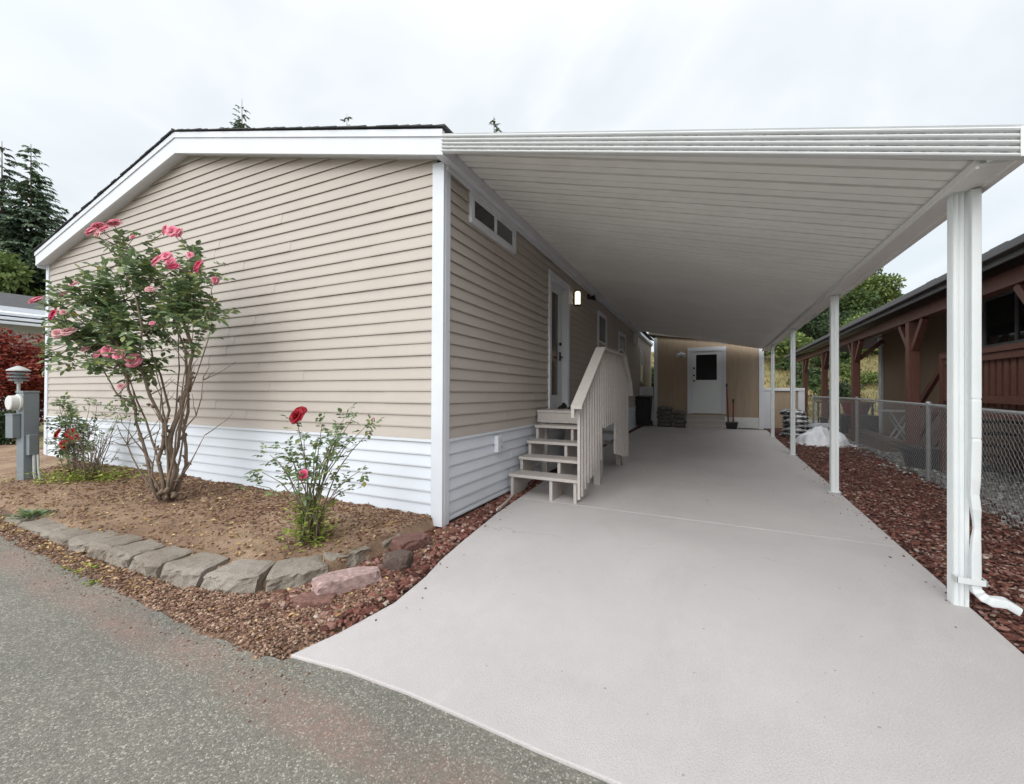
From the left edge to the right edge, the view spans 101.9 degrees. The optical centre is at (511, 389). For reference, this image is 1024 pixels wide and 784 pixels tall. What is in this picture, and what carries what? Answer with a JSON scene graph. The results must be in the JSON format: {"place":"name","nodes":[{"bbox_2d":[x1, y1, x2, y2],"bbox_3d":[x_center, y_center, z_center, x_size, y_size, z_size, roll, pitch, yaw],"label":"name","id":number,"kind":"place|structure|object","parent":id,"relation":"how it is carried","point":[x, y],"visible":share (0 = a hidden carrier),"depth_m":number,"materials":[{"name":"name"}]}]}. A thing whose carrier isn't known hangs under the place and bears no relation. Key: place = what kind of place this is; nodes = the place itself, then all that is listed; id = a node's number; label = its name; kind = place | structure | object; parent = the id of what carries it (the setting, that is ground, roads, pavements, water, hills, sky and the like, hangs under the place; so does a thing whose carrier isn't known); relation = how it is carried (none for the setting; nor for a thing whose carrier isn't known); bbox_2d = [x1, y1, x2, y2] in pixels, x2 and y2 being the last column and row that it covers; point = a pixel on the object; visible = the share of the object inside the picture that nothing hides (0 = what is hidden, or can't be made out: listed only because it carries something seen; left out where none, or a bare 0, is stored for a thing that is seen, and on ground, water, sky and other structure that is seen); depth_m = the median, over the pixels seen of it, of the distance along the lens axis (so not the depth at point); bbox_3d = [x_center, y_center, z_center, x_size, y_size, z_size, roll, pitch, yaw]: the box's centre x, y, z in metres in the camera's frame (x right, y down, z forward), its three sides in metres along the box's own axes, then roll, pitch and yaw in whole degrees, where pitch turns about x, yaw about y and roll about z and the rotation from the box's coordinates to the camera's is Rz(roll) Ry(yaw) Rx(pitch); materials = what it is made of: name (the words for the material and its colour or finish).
{"place":"outdoors","nodes":[
{"label":"outdoors","id":0,"kind":"place"},
{"bbox_2d":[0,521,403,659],"bbox_3d":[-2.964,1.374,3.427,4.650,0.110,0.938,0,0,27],"label":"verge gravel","id":1,"kind":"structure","parent":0,"point":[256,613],"depth_m":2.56,"materials":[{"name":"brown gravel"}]},
{"bbox_2d":[0,445,436,587],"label":"planting bed","id":2,"kind":"object","parent":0,"point":[8,459],"visible":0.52,"depth_m":4.03,"materials":[{"name":"soil"}]},
{"bbox_2d":[5,391,42,480],"bbox_3d":[-6.574,0.710,5.669,0.639,1.380,0.276,0,0,17],"label":"meter pedestal","id":3,"kind":"object","parent":2,"relation":"on","point":[22,425],"visible":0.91,"depth_m":5.69,"materials":[{"name":"grey metal"}]},
{"bbox_2d":[5,366,30,390],"bbox_3d":[-7.311,0.500,6.150,0.250,1.700,0.250,0,0,27],"label":"path lamp","id":4,"kind":"object","parent":3,"relation":"on","point":[18,377],"visible":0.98,"depth_m":6.11,"materials":[{"name":"grey metal"}]},
{"bbox_2d":[2,508,58,519],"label":"weed tuft","id":5,"kind":"object","parent":2,"relation":"on","point":[28,513],"visible":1,"depth_m":4.26,"materials":[{"name":"green plant"}]},
{"bbox_2d":[18,517,55,530],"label":"edging block","id":6,"kind":"structure","parent":2,"relation":"on","point":[30,525],"depth_m":4.05,"materials":[{"name":"stone"}]},
{"bbox_2d":[30,523,69,538],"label":"edging block","id":7,"kind":"structure","parent":2,"relation":"on","point":[44,531],"depth_m":3.87,"materials":[{"name":"stone"}]},
{"bbox_2d":[49,527,98,545],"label":"edging block","id":8,"kind":"structure","parent":2,"relation":"on","point":[62,538],"depth_m":3.68,"materials":[{"name":"stone"}]},
{"bbox_2d":[40,391,116,474],"bbox_3d":[-6.335,0.664,6.035,0.684,1.277,0.706,0,0,-5],"label":"red rose shrub","id":9,"kind":"object","parent":2,"relation":"on","point":[66,434],"visible":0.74,"depth_m":5.92,"materials":[{"name":"green plant"}]},
{"bbox_2d":[9,406,178,485],"bbox_3d":[-5.683,0.764,5.713,2.099,1.078,0.966,0,0,-6],"label":"twiggy shrub","id":10,"kind":"object","parent":2,"relation":"on","point":[92,472],"visible":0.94,"depth_m":5.66,"materials":[{"name":"green plant"}]},
{"bbox_2d":[28,219,240,500],"bbox_3d":[-4.116,-0.302,4.592,2.574,3.094,1.364,0,0,27],"label":"pink rose bush","id":11,"kind":"object","parent":2,"relation":"on","point":[120,352],"visible":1,"depth_m":4.45,"materials":[{"name":"green plant"}]},
{"bbox_2d":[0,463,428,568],"bbox_3d":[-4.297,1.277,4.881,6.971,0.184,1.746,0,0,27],"label":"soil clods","id":12,"kind":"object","parent":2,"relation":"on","point":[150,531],"visible":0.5,"depth_m":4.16,"materials":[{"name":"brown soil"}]},
{"bbox_2d":[0,462,431,573],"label":"bark bits","id":13,"kind":"object","parent":2,"relation":"on","point":[254,498],"visible":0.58,"depth_m":4.36,"materials":[{"name":"brown wood"}]},
{"bbox_2d":[0,465,464,652],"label":"leaf litter","id":14,"kind":"object","parent":2,"relation":"on","point":[149,582],"visible":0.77,"depth_m":3.82,"materials":[{"name":"brown plant"}]},
{"bbox_2d":[233,403,383,551],"bbox_3d":[-1.589,0.697,3.378,1.058,1.169,0.550,0,0,8],"label":"red rose bush","id":15,"kind":"object","parent":2,"relation":"on","point":[313,529],"visible":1,"depth_m":3.35,"materials":[{"name":"green plant"}]},
{"bbox_2d":[0,448,481,659],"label":"verge","id":16,"kind":"structure","parent":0,"point":[263,590],"depth_m":2.82,"materials":[{"name":"gravel"}]},
{"bbox_2d":[4,514,38,524],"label":"edging block","id":17,"kind":"structure","parent":16,"relation":"on","point":[18,521],"depth_m":4.22,"materials":[{"name":"stone"}]},
{"bbox_2d":[59,562,104,576],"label":"weed tuft","id":18,"kind":"object","parent":16,"relation":"on","point":[81,569],"visible":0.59,"depth_m":3.13,"materials":[{"name":"green plant"}]},
{"bbox_2d":[67,530,118,553],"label":"edging block","id":19,"kind":"structure","parent":16,"relation":"on","point":[77,543],"depth_m":3.53,"materials":[{"name":"stone"}]},
{"bbox_2d":[84,534,142,559],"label":"edging block","id":20,"kind":"structure","parent":16,"relation":"on","point":[99,548],"depth_m":3.37,"materials":[{"name":"stone"}]},
{"bbox_2d":[104,539,163,568],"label":"edging block","id":21,"kind":"structure","parent":16,"relation":"on","point":[121,556],"depth_m":3.22,"materials":[{"name":"stone"}]},
{"bbox_2d":[128,545,191,578],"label":"edging block","id":22,"kind":"structure","parent":16,"relation":"on","point":[150,563],"depth_m":3.07,"materials":[{"name":"stone"}]},
{"bbox_2d":[160,552,227,588],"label":"edging block","id":23,"kind":"structure","parent":16,"relation":"on","point":[192,570],"depth_m":2.90,"materials":[{"name":"stone"}]},
{"bbox_2d":[200,559,275,594],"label":"edging block","id":24,"kind":"structure","parent":16,"relation":"on","point":[241,576],"depth_m":2.79,"materials":[{"name":"stone"}]},
{"bbox_2d":[265,555,327,591],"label":"edging block","id":25,"kind":"structure","parent":16,"relation":"on","point":[297,572],"depth_m":2.88,"materials":[{"name":"stone"}]},
{"bbox_2d":[292,591,336,607],"bbox_3d":[-1.252,1.346,2.639,0.240,0.067,0.160,1,-4,-8],"label":"stone","id":26,"kind":"object","parent":16,"relation":"on","point":[307,599],"visible":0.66,"depth_m":2.59,"materials":[{"name":"pink stone"}]},
{"bbox_2d":[311,566,381,594],"bbox_3d":[-1.127,1.314,2.845,0.432,0.112,0.192,6,-7,-39],"label":"stone","id":27,"kind":"object","parent":16,"relation":"on","point":[337,582],"visible":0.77,"depth_m":2.78,"materials":[{"name":"pink stone"}]},
{"bbox_2d":[322,546,370,566],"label":"edging block","id":28,"kind":"structure","parent":16,"relation":"on","point":[355,557],"depth_m":3.18,"materials":[{"name":"stone"}]},
{"bbox_2d":[382,533,401,547],"bbox_3d":[-1.116,1.315,3.575,0.297,0.137,0.347,-1,-1,33],"label":"edging block","id":29,"kind":"object","parent":16,"relation":"on","point":[386,542],"depth_m":3.48,"materials":[{"name":"stone"}]},
{"bbox_2d":[0,536,609,783],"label":"road","id":30,"kind":"structure","parent":0,"point":[88,695],"depth_m":1.74,"materials":[{"name":"grey asphalt"}]},
{"bbox_2d":[0,536,315,721],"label":"road grit","id":31,"kind":"object","parent":30,"relation":"on","point":[281,675],"visible":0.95,"depth_m":2.38,"materials":[{"name":"gravel"}]},
{"bbox_2d":[5,352,877,447],"bbox_3d":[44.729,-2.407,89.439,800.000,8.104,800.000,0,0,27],"label":"ground","id":32,"kind":"structure","parent":0,"point":[767,372],"depth_m":25.11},
{"bbox_2d":[0,410,15,444],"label":"dark shrub","id":33,"kind":"object","parent":32,"relation":"on","point":[4,440],"visible":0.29,"depth_m":9.17,"materials":[{"name":"green plant"}]},
{"bbox_2d":[0,146,28,241],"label":"fir tree","id":34,"kind":"object","parent":32,"relation":"on","point":[3,178],"visible":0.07,"depth_m":33.16,"materials":[{"name":"green plant"}]},
{"bbox_2d":[0,327,44,425],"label":"red maple","id":35,"kind":"object","parent":32,"relation":"on","point":[10,357],"visible":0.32,"depth_m":12.43,"materials":[{"name":"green plant"}]},
{"bbox_2d":[0,292,45,419],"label":"neighbour home","id":36,"kind":"object","parent":32,"relation":"on","point":[19,313],"visible":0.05,"depth_m":18.13,"materials":[{"name":"white"}]},
{"bbox_2d":[0,250,45,296],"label":"broadleaf tree","id":37,"kind":"object","parent":32,"relation":"on","point":[11,274],"visible":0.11,"depth_m":26.41,"materials":[{"name":"green plant"}]},
{"bbox_2d":[3,243,45,296],"bbox_3d":[-32.789,-4.329,28.813,5.746,11.586,5.843,0,0,27],"label":"broadleaf tree","id":38,"kind":"object","parent":32,"relation":"on","point":[38,277],"visible":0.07,"depth_m":27.88,"materials":[{"name":"green plant"}]},
{"bbox_2d":[0,145,66,265],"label":"fir tree","id":39,"kind":"object","parent":32,"relation":"on","point":[36,219],"visible":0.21,"depth_m":30.62,"materials":[{"name":"green plant"}]},
{"bbox_2d":[47,208,69,234],"bbox_3d":[-38.941,-7.200,36.062,6.320,17.300,6.170,0,0,27],"label":"fir tree","id":40,"kind":"object","parent":32,"relation":"on","point":[64,218],"visible":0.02,"depth_m":35.96,"materials":[{"name":"green plant"}]},
{"bbox_2d":[220,105,249,127],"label":"fir tree","id":41,"kind":"object","parent":32,"relation":"on","point":[237,123],"visible":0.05,"depth_m":45.95,"materials":[{"name":"green plant"}]},
{"bbox_2d":[31,124,653,526],"bbox_3d":[-1.145,-1.004,13.544,9.190,5.036,17.223,0,-1,25],"label":"mobile home","id":42,"kind":"object","parent":32,"relation":"on","point":[413,286],"visible":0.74,"depth_m":5.00,"materials":[{"name":"beige plastic"}]},
{"bbox_2d":[468,191,515,253],"bbox_3d":[-0.210,-1.982,5.010,0.055,0.355,1.150,0,-1,25],"label":"window","id":43,"kind":"structure","parent":42,"relation":"in","point":[481,215],"depth_m":4.90,"materials":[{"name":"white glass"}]},
{"bbox_2d":[494,435,502,452],"bbox_3d":[-0.163,0.661,5.063,0.060,0.200,0.130,0,-1,25],"label":"power outlet","id":44,"kind":"object","parent":42,"relation":"attached to","point":[498,443],"visible":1,"depth_m":5.02,"materials":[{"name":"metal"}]},
{"bbox_2d":[552,284,562,407],"bbox_3d":[0.754,-0.756,7.272,0.103,2.158,0.870,0,-1,25],"label":"door","id":45,"kind":"structure","parent":42,"relation":"in","point":[557,357],"depth_m":7.43,"materials":[{"name":"wood"}]},
{"bbox_2d":[573,290,580,306],"bbox_3d":[1.263,-1.764,8.022,0.135,0.305,0.120,0,-1,25],"label":"wall lamp","id":46,"kind":"object","parent":42,"relation":"attached to","point":[576,298],"visible":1,"depth_m":7.98,"materials":[{"name":"white glass"}]},
{"bbox_2d":[597,311,606,346],"bbox_3d":[2.206,-1.218,10.175,0.055,1.270,0.910,0,-1,25],"label":"window","id":47,"kind":"structure","parent":42,"relation":"in","point":[601,318],"depth_m":10.10,"materials":[{"name":"white glass"}]},
{"bbox_2d":[617,331,625,353],"bbox_3d":[3.329,-1.131,12.575,0.055,1.150,1.090,0,-1,25],"label":"window","id":48,"kind":"structure","parent":42,"relation":"in","point":[621,347],"depth_m":12.49,"materials":[{"name":"white glass"}]},
{"bbox_2d":[640,347,643,382],"bbox_3d":[5.138,-0.949,16.441,0.055,1.370,0.650,0,-1,25],"label":"window","id":49,"kind":"structure","parent":42,"relation":"in","point":[641,349],"depth_m":16.35,"materials":[{"name":"white glass"}]},
{"bbox_2d":[640,387,653,420],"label":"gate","id":50,"kind":"structure","parent":42,"relation":"attached to","point":[644,390],"depth_m":15.79,"materials":[{"name":"grey"}]},
{"bbox_2d":[648,332,763,428],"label":"shed","id":51,"kind":"structure","parent":32,"relation":"on","point":[698,377],"depth_m":14.79,"materials":[{"name":"beige wood"}]},
{"bbox_2d":[692,351,721,413],"bbox_3d":[6.950,-0.259,14.803,0.966,2.218,0.097,0,0,27],"label":"door","id":52,"kind":"structure","parent":51,"relation":"in","point":[706,365],"depth_m":14.82,"materials":[{"name":"white plastic"}]},
{"bbox_2d":[651,351,877,418],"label":"bank grass","id":53,"kind":"structure","parent":32,"relation":"on","point":[868,361],"depth_m":25.29,"materials":[{"name":"green plant"}]},
{"bbox_2d":[775,358,789,369],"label":"bush","id":54,"kind":"object","parent":32,"relation":"on","point":[784,363],"visible":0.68,"depth_m":26.87,"materials":[{"name":"green plant"}]},
{"bbox_2d":[764,330,816,363],"bbox_3d":[18.173,-2.806,27.915,3.872,2.376,3.810,0,0,27],"label":"bush","id":55,"kind":"object","parent":32,"relation":"on","point":[782,349],"visible":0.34,"depth_m":26.99,"materials":[{"name":"green plant"}]},
{"bbox_2d":[787,363,816,384],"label":"bush","id":56,"kind":"object","parent":32,"relation":"on","point":[798,369],"visible":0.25,"depth_m":25.17,"materials":[{"name":"green plant"}]},
{"bbox_2d":[796,365,820,388],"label":"bush","id":57,"kind":"object","parent":32,"relation":"on","point":[809,373],"visible":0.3,"depth_m":24.56,"materials":[{"name":"green plant"}]},
{"bbox_2d":[797,310,828,343],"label":"bush","id":58,"kind":"object","parent":32,"relation":"on","point":[817,320],"visible":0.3,"depth_m":32.26,"materials":[{"name":"green plant"}]},
{"bbox_2d":[796,373,839,399],"bbox_3d":[16.534,-0.098,22.594,2.288,1.558,1.321,0,0,27],"label":"bush","id":59,"kind":"object","parent":32,"relation":"on","point":[814,379],"visible":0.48,"depth_m":22.59,"materials":[{"name":"green plant"}]},
{"bbox_2d":[809,351,862,365],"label":"bush","id":60,"kind":"object","parent":32,"relation":"on","point":[843,358],"visible":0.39,"depth_m":25.58,"materials":[{"name":"green plant"}]},
{"bbox_2d":[806,287,883,337],"bbox_3d":[28.699,-7.780,38.874,9.353,8.247,6.688,0,0,27],"label":"broadleaf tree","id":61,"kind":"object","parent":32,"relation":"on","point":[869,298],"visible":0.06,"depth_m":36.85,"materials":[{"name":"green plant"}]},
{"bbox_2d":[814,307,878,336],"bbox_3d":[26.654,-4.672,33.282,5.128,3.413,4.835,0,0,6],"label":"bush","id":62,"kind":"object","parent":32,"relation":"on","point":[841,317],"visible":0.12,"depth_m":32.75,"materials":[{"name":"green plant"}]},
{"bbox_2d":[839,356,861,375],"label":"bush","id":63,"kind":"object","parent":32,"relation":"on","point":[844,368],"visible":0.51,"depth_m":24.67,"materials":[{"name":"green plant"}]},
{"bbox_2d":[839,380,865,399],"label":"bush","id":64,"kind":"object","parent":32,"relation":"on","point":[844,390],"visible":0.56,"depth_m":21.97,"materials":[{"name":"green plant"}]},
{"bbox_2d":[839,311,877,354],"bbox_3d":[23.965,-3.635,27.431,4.217,3.113,3.902,0,0,27],"label":"bush","id":65,"kind":"object","parent":32,"relation":"on","point":[848,320],"visible":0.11,"depth_m":27.46,"materials":[{"name":"green plant"}]},
{"bbox_2d":[841,370,877,386],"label":"bush","id":66,"kind":"object","parent":32,"relation":"on","point":[871,378],"visible":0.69,"depth_m":23.24,"materials":[{"name":"green plant"}]},
{"bbox_2d":[825,267,906,332],"bbox_3d":[32.603,-8.347,39.484,7.519,8.898,6.065,0,0,13],"label":"broadleaf tree","id":67,"kind":"object","parent":32,"relation":"on","point":[890,292],"visible":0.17,"depth_m":37.28,"materials":[{"name":"green plant"}]},
{"bbox_2d":[784,233,1023,472],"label":"neighbour house","id":68,"kind":"structure","parent":32,"relation":"on","point":[905,334],"depth_m":7.59,"materials":[{"name":"brown wood"}]},
{"bbox_2d":[983,290,1023,347],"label":"window","id":69,"kind":"structure","parent":68,"relation":"in","point":[1003,313],"depth_m":7.31,"materials":[{"name":"black glass"}]},
{"bbox_2d":[0,0,1023,351],"label":"sky","id":70,"kind":"structure","parent":0,"point":[91,86],"materials":[{"name":"white"}]},
{"bbox_2d":[471,426,642,533],"bbox_3d":[2.304,1.370,9.805,0.850,0.022,13.000,0,0,27],"label":"mulch bed","id":71,"kind":"object","parent":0,"point":[555,470],"visible":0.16,"depth_m":6.83,"materials":[{"name":"wood"}]},
{"bbox_2d":[253,479,543,635],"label":"red rock mulch","id":72,"kind":"object","parent":71,"relation":"on","point":[485,512],"visible":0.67,"depth_m":3.09,"materials":[{"name":"red gravel"}]},
{"bbox_2d":[382,550,413,571],"bbox_3d":[-0.867,1.304,3.162,0.192,0.112,0.160,-1,-3,9],"label":"stone","id":73,"kind":"object","parent":72,"relation":"on","point":[400,560],"visible":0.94,"depth_m":3.10,"materials":[{"name":"brown stone"}]},
{"bbox_2d":[390,532,430,550],"bbox_3d":[-0.867,1.310,3.542,0.192,0.101,0.320,5,-1,42],"label":"stone","id":74,"kind":"object","parent":72,"relation":"on","point":[414,541],"visible":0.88,"depth_m":3.48,"materials":[{"name":"pink stone"}]},
{"bbox_2d":[496,493,514,510],"bbox_3d":[-0.049,1.332,4.997,0.036,0.030,0.869,0,0,15],"label":"edging strip","id":75,"kind":"object","parent":72,"relation":"on","point":[505,502],"visible":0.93,"depth_m":4.86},
{"bbox_2d":[651,366,653,416],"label":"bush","id":76,"kind":"object","parent":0,"point":[652,376],"visible":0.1,"depth_m":21.29,"materials":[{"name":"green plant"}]},
{"bbox_2d":[291,426,1023,783],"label":"driveway","id":77,"kind":"structure","parent":0,"point":[703,606],"depth_m":2.24,"materials":[{"name":"concrete"}]},
{"bbox_2d":[509,347,632,503],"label":"entry steps","id":78,"kind":"structure","parent":77,"relation":"on","point":[602,395],"depth_m":5.63,"materials":[{"name":"paint"}]},
{"bbox_2d":[635,395,652,425],"bbox_3d":[4.823,0.785,15.232,0.616,1.130,0.736,0,0,27],"label":"wheeled bin","id":79,"kind":"object","parent":77,"relation":"on","point":[643,407],"visible":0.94,"depth_m":14.98,"materials":[{"name":"black plastic"}]},
{"bbox_2d":[657,423,671,426],"bbox_3d":[5.536,1.277,15.065,0.520,0.204,0.400,0,0,24],"label":"sack","id":80,"kind":"object","parent":77,"relation":"on","point":[664,424],"visible":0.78,"depth_m":14.90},
{"bbox_2d":[657,419,671,422],"bbox_3d":[5.548,1.131,15.059,0.520,0.207,0.400,0,0,24],"label":"sack","id":81,"kind":"object","parent":80,"relation":"on","point":[664,420],"visible":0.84,"depth_m":14.90,"materials":[{"name":"black plastic"}]},
{"bbox_2d":[657,415,671,418],"bbox_3d":[5.534,0.983,15.066,0.520,0.196,0.400,0,0,27],"label":"sack","id":82,"kind":"object","parent":81,"relation":"on","point":[664,416],"visible":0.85,"depth_m":14.90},
{"bbox_2d":[657,410,671,414],"bbox_3d":[5.528,0.832,15.069,0.520,0.204,0.400,0,0,27],"label":"sack","id":83,"kind":"object","parent":82,"relation":"on","point":[664,412],"visible":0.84,"depth_m":14.91,"materials":[{"name":"black plastic"}]},
{"bbox_2d":[657,406,671,410],"bbox_3d":[5.547,0.686,15.059,0.520,0.194,0.400,0,0,23],"label":"sack","id":84,"kind":"object","parent":83,"relation":"on","point":[664,408],"visible":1,"depth_m":14.91,"materials":[{"name":"black plastic"}]},
{"bbox_2d":[685,415,725,429],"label":"shed steps","id":85,"kind":"structure","parent":77,"relation":"on","point":[714,422],"depth_m":14.35,"materials":[{"name":"paint"}]},
{"bbox_2d":[725,422,737,428],"bbox_3d":[7.532,1.232,14.234,0.400,0.229,0.320,0,0,27],"label":"tool tub","id":86,"kind":"object","parent":77,"relation":"on","point":[731,425],"visible":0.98,"depth_m":14.11,"materials":[{"name":"black plastic"}]},
{"bbox_2d":[441,124,1023,615],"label":"carport","id":87,"kind":"object","parent":77,"relation":"on","point":[765,238],"visible":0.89,"depth_m":3.54,"materials":[{"name":"white metal"}]},
{"bbox_2d":[764,428,1023,653],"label":"mulch strip","id":88,"kind":"object","parent":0,"point":[940,507],"visible":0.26,"depth_m":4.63,"materials":[{"name":"wood"}]},
{"bbox_2d":[764,388,804,428],"bbox_3d":[9.473,0.675,14.493,1.220,1.450,0.200,0,0,27],"label":"screen fence","id":89,"kind":"object","parent":88,"relation":"on","point":[782,398],"visible":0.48,"depth_m":14.52,"materials":[{"name":"brown wood"}]},
{"bbox_2d":[779,432,802,436],"bbox_3d":[8.146,1.298,12.045,0.660,0.192,0.460,0,0,25],"label":"soil bag","id":90,"kind":"object","parent":88,"relation":"on","point":[784,434],"visible":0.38,"depth_m":11.94,"materials":[{"name":"plastic"}]},
{"bbox_2d":[780,427,806,432],"bbox_3d":[8.195,1.167,12.031,0.660,0.192,0.460,0,0,22],"label":"soil bag","id":91,"kind":"object","parent":90,"relation":"on","point":[800,430],"visible":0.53,"depth_m":11.85,"materials":[{"name":"plastic"}]},
{"bbox_2d":[782,424,807,428],"bbox_3d":[8.232,1.042,12.049,0.660,0.186,0.460,0,0,27],"label":"soil bag","id":92,"kind":"object","parent":91,"relation":"on","point":[803,426],"visible":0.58,"depth_m":11.84,"materials":[{"name":"white plastic"}]},
{"bbox_2d":[781,419,808,423],"bbox_3d":[8.196,0.912,12.021,0.660,0.183,0.460,0,0,20],"label":"soil bag","id":93,"kind":"object","parent":92,"relation":"on","point":[798,421],"visible":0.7,"depth_m":11.82,"materials":[{"name":"white plastic"}]},
{"bbox_2d":[782,414,809,419],"bbox_3d":[8.233,0.782,12.049,0.660,0.184,0.460,0,0,30],"label":"soil bag","id":94,"kind":"object","parent":93,"relation":"on","point":[805,417],"visible":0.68,"depth_m":11.85,"materials":[{"name":"white plastic"}]},
{"bbox_2d":[779,409,805,414],"bbox_3d":[8.172,0.658,12.099,0.660,0.186,0.460,0,0,29],"label":"soil bag","id":95,"kind":"object","parent":94,"relation":"on","point":[787,412],"visible":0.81,"depth_m":11.98,"materials":[{"name":"plastic"}]},
{"bbox_2d":[796,426,856,447],"bbox_3d":[7.742,1.135,10.384,1.440,0.461,1.240,0,0,9],"label":"tarp bundle","id":96,"kind":"object","parent":88,"relation":"on","point":[818,436],"visible":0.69,"depth_m":10.15,"materials":[{"name":"white plastic"}]},
{"bbox_2d":[807,423,840,428],"bbox_3d":[7.903,0.940,10.527,0.620,0.188,0.420,0,0,15],"label":"cement bag","id":97,"kind":"object","parent":96,"relation":"on","point":[824,425],"visible":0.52,"depth_m":10.42,"materials":[{"name":"grey plastic"}]},
{"bbox_2d":[812,395,1023,529],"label":"wire fence","id":98,"kind":"object","parent":88,"relation":"on","point":[928,404],"visible":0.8,"depth_m":6.22,"materials":[{"name":"metal"}]},
{"bbox_2d":[807,420,1023,531],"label":"gravel yard","id":99,"kind":"structure","parent":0,"point":[989,496],"depth_m":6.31,"materials":[{"name":"gravel"}]},
{"bbox_2d":[816,401,875,422],"bbox_3d":[11.063,0.895,13.715,1.580,0.970,0.470,0,0,27],"label":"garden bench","id":100,"kind":"object","parent":99,"relation":"on","point":[839,410],"visible":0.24,"depth_m":13.96,"materials":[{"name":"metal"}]},
{"bbox_2d":[839,401,878,433],"bbox_3d":[10.215,0.875,12.333,0.840,1.030,0.840,0,0,27],"label":"red tub","id":101,"kind":"object","parent":99,"relation":"on","point":[845,417],"visible":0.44,"depth_m":12.06,"materials":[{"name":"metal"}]},
{"bbox_2d":[843,429,904,451],"bbox_3d":[9.151,1.255,10.518,0.540,0.240,3.205,0,0,27],"label":"log pile","id":102,"kind":"object","parent":99,"relation":"on","point":[875,442],"visible":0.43,"depth_m":9.74,"materials":[{"name":"grey wood"}]},
{"bbox_2d":[881,409,904,440],"bbox_3d":[9.035,0.933,9.681,0.560,0.907,0.400,0,0,27],"label":"folding stool","id":103,"kind":"object","parent":99,"relation":"on","point":[900,433],"visible":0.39,"depth_m":9.62,"materials":[{"name":"grey metal"}]},
{"bbox_2d":[898,445,940,469],"bbox_3d":[7.223,1.192,7.289,0.660,0.375,0.660,0,0,27],"label":"planter pot","id":104,"kind":"object","parent":99,"relation":"on","point":[918,464],"visible":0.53,"depth_m":7.14,"materials":[{"name":"metal"}]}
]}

